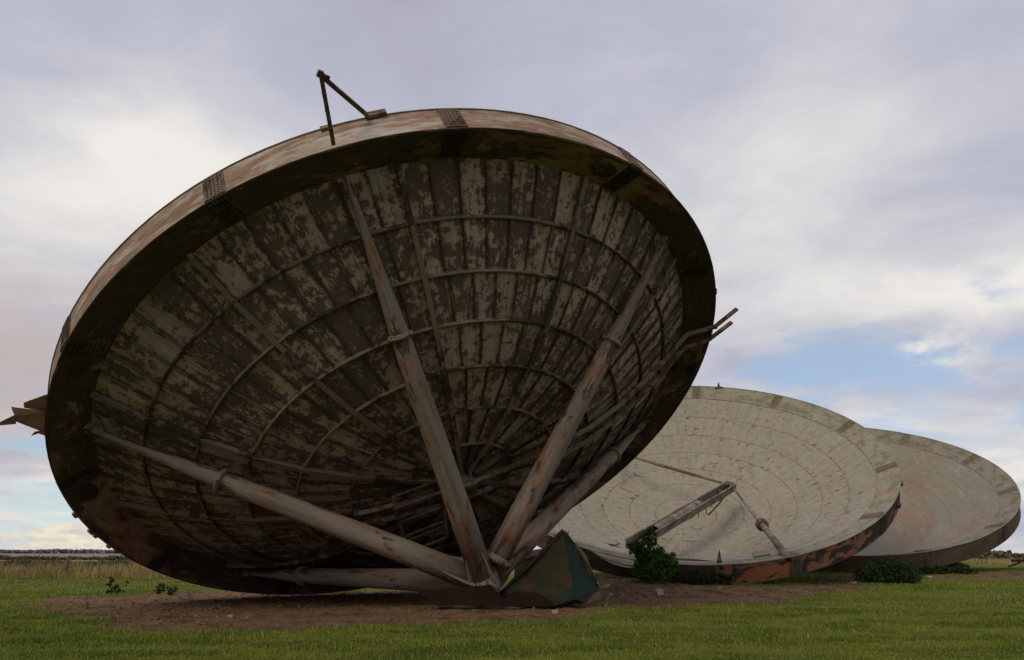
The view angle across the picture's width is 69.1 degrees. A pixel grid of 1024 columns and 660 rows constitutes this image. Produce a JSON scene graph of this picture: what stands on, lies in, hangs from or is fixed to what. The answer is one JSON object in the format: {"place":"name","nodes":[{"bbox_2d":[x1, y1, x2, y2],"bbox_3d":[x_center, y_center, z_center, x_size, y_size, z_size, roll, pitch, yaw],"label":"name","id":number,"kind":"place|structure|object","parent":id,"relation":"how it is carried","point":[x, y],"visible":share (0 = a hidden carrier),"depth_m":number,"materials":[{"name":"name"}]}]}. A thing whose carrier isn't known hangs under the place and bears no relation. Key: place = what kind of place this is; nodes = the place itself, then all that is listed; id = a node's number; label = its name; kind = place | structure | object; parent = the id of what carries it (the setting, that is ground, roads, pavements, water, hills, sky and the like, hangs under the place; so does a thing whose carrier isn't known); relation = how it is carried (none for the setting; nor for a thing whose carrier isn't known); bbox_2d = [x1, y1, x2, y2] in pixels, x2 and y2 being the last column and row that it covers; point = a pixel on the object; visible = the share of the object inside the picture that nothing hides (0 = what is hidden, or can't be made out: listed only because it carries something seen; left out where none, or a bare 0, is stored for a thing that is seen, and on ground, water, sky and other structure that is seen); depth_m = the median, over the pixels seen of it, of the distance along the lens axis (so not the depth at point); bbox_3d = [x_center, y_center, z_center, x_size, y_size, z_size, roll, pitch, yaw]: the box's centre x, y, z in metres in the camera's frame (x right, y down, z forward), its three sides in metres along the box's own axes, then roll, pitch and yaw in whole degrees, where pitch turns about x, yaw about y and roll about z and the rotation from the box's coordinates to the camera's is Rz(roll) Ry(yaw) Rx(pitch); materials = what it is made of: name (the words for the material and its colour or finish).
{"place":"outdoors","nodes":[
{"label":"outdoors","id":0,"kind":"place"},
{"bbox_2d":[0,553,121,554],"bbox_3d":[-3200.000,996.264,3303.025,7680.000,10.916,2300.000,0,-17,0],"label":"hills","id":1,"kind":"structure","parent":0,"point":[58,554],"depth_m":2423.24,"materials":[{"name":"grey"}]},
{"bbox_2d":[0,548,119,553],"bbox_3d":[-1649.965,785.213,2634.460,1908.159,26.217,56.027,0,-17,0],"label":"wood","id":2,"kind":"object","parent":1,"relation":"on","point":[83,551],"visible":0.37,"depth_m":2627.12,"materials":[{"name":"green plant"}]},
{"bbox_2d":[0,556,170,578],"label":"tall grass","id":3,"kind":"structure","parent":0,"point":[134,571],"depth_m":43.17,"materials":[{"name":"beige plant"}]},
{"bbox_2d":[0,567,1023,659],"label":"grass","id":4,"kind":"structure","parent":0,"point":[844,645],"depth_m":12.34,"materials":[{"name":"green plant"}]},
{"bbox_2d":[0,555,1023,659],"bbox_3d":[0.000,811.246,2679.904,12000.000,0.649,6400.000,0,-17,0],"label":"ground","id":5,"kind":"structure","parent":0,"point":[460,612],"depth_m":19.50,"materials":[{"name":"green plant"}]},
{"bbox_2d":[0,554,129,559],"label":"hedgerow","id":6,"kind":"object","parent":5,"relation":"on","point":[35,557],"visible":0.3,"depth_m":181.10,"materials":[{"name":"green plant"}]},
{"bbox_2d":[64,556,70,570],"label":"fence post","id":7,"kind":"object","parent":5,"relation":"on","point":[67,562],"visible":0.64,"depth_m":43.86,"materials":[{"name":"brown wood"}]},
{"bbox_2d":[0,559,139,566],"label":"hedgerow","id":8,"kind":"object","parent":5,"relation":"on","point":[28,561],"visible":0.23,"depth_m":79.77,"materials":[{"name":"green plant"}]},
{"bbox_2d":[105,576,128,593],"bbox_3d":[-13.888,8.982,26.109,0.750,0.634,0.355,6,-18,-20],"label":"weed","id":9,"kind":"object","parent":5,"relation":"on","point":[109,584],"visible":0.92,"depth_m":26.07,"materials":[{"name":"green plant"}]},
{"bbox_2d":[154,582,168,593],"bbox_3d":[-12.223,9.025,25.886,0.460,0.452,0.322,0,-17,0],"label":"weed","id":10,"kind":"object","parent":5,"relation":"on","point":[159,589],"visible":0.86,"depth_m":25.88,"materials":[{"name":"green plant"}]},
{"bbox_2d":[167,585,178,594],"bbox_3d":[-11.707,8.943,25.491,0.462,0.365,0.353,-2,-17,7],"label":"weed","id":11,"kind":"object","parent":5,"relation":"on","point":[171,592],"visible":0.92,"depth_m":25.47,"materials":[{"name":"green plant"}]},
{"bbox_2d":[0,69,738,594],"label":"dish antenna","id":12,"kind":"object","parent":5,"relation":"on","point":[428,349],"visible":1,"depth_m":16.95,"materials":[{"name":"metal"}]},
{"bbox_2d":[14,576,869,632],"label":"clods","id":13,"kind":"object","parent":5,"relation":"on","point":[157,618],"visible":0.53,"depth_m":19.91,"materials":[{"name":"soil"}]},
{"bbox_2d":[57,578,860,632],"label":"pebbles","id":14,"kind":"object","parent":5,"relation":"on","point":[380,610],"visible":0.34,"depth_m":19.48,"materials":[{"name":"stone"}]},
{"bbox_2d":[418,585,502,605],"bbox_3d":[-1.161,5.964,16.713,1.926,0.450,0.108,-1,-17,3],"label":"steel plate","id":15,"kind":"object","parent":5,"relation":"on","point":[485,595],"visible":1,"depth_m":16.70,"materials":[{"name":"brown metal"}]},
{"bbox_2d":[501,592,553,606],"bbox_3d":[0.351,6.068,16.730,1.198,0.300,0.100,2,-17,-6],"label":"steel plate","id":16,"kind":"object","parent":5,"relation":"on","point":[534,599],"visible":1,"depth_m":16.70,"materials":[{"name":"brown metal"}]},
{"bbox_2d":[499,529,599,606],"bbox_3d":[0.813,5.688,17.861,2.456,1.740,1.858,6,-18,-18],"label":"metal hopper","id":17,"kind":"object","parent":5,"relation":"on","point":[556,570],"visible":0.88,"depth_m":17.44,"materials":[{"name":"green paint"},{"name":"teal paint"},{"name":"rusted steel"}]},
{"bbox_2d":[514,548,600,600],"bbox_3d":[1.459,7.184,22.105,3.022,1.765,1.089,7,-18,-21],"label":"scrap sheet","id":18,"kind":"object","parent":5,"relation":"on","point":[596,596],"visible":0.1,"depth_m":22.23,"materials":[{"name":"brown metal"}]},
{"bbox_2d":[596,584,610,591],"bbox_3d":[2.220,6.300,18.153,0.389,0.209,0.106,-5,-18,16],"label":"wood scrap","id":19,"kind":"object","parent":5,"relation":"on","point":[606,586],"visible":0.76,"depth_m":18.11,"materials":[{"name":"beige wood"}]},
{"bbox_2d":[602,593,613,607],"bbox_3d":[2.303,6.565,17.975,0.299,0.387,0.176,-11,-20,33],"label":"wood scrap","id":20,"kind":"object","parent":5,"relation":"on","point":[609,598],"visible":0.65,"depth_m":17.91,"materials":[{"name":"brown wood"}]},
{"bbox_2d":[626,525,679,582],"bbox_3d":[4.956,7.911,26.259,1.916,1.997,1.225,0,-17,0],"label":"shrub","id":21,"kind":"object","parent":5,"relation":"on","point":[652,565],"visible":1,"depth_m":26.01,"materials":[{"name":"green plant"}]},
{"bbox_2d":[654,589,663,594],"bbox_3d":[4.623,8.229,23.304,0.289,0.220,0.203,6,-18,-19],"label":"pale block","id":22,"kind":"object","parent":5,"relation":"on","point":[658,592],"depth_m":23.23,"materials":[{"name":"stone"}]},
{"bbox_2d":[666,567,735,584],"bbox_3d":[6.662,8.729,26.308,2.482,0.676,0.659,0,-17,0],"label":"nettle patch","id":23,"kind":"object","parent":5,"relation":"on","point":[694,576],"visible":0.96,"depth_m":26.21,"materials":[{"name":"green plant"}]},
{"bbox_2d":[537,382,902,583],"bbox_3d":[8.331,7.411,35.851,18.350,4.035,18.463,-3,16,9],"label":"dish antenna","id":24,"kind":"object","parent":5,"relation":"on","point":[747,486],"visible":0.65,"depth_m":35.49,"materials":[{"name":"metal"}]},
{"bbox_2d":[852,555,923,583],"bbox_3d":[14.020,8.965,27.777,2.516,1.118,1.661,-6,-18,19],"label":"bush","id":25,"kind":"object","parent":5,"relation":"on","point":[885,570],"visible":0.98,"depth_m":27.44,"materials":[{"name":"green plant"}]},
{"bbox_2d":[816,428,1020,571],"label":"dish antenna","id":26,"kind":"object","parent":5,"relation":"on","point":[958,504],"visible":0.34,"depth_m":40.14,"materials":[{"name":"metal"}]},
{"bbox_2d":[910,562,978,574],"bbox_3d":[18.629,10.484,32.658,3.702,0.571,0.680,0,-17,0],"label":"nettle patch","id":27,"kind":"object","parent":5,"relation":"on","point":[951,570],"visible":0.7,"depth_m":32.59,"materials":[{"name":"green plant"}]},
{"bbox_2d":[935,562,966,571],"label":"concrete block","id":28,"kind":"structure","parent":5,"relation":"on","point":[951,565],"depth_m":34.51,"materials":[{"name":"grey concrete"}]},
{"bbox_2d":[971,549,1023,559],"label":"hedgerow","id":29,"kind":"object","parent":5,"relation":"on","point":[999,554],"visible":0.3,"depth_m":103.93,"materials":[{"name":"green plant"}]},
{"bbox_2d":[1008,559,1023,566],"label":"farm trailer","id":30,"kind":"object","parent":5,"relation":"on","point":[1018,561],"visible":0.88,"depth_m":46.73,"materials":[{"name":"grey metal"}]},
{"bbox_2d":[0,574,1023,659],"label":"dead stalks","id":31,"kind":"object","parent":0,"point":[615,624],"visible":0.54,"depth_m":14.77,"materials":[{"name":"beige plant"}]},
{"bbox_2d":[0,0,1023,553],"label":"sky","id":32,"kind":"structure","parent":0,"point":[849,173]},
{"bbox_2d":[959,558,1023,564],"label":"tall grass","id":33,"kind":"structure","parent":0,"point":[996,561],"depth_m":58.61,"materials":[{"name":"beige plant"}]}
]}

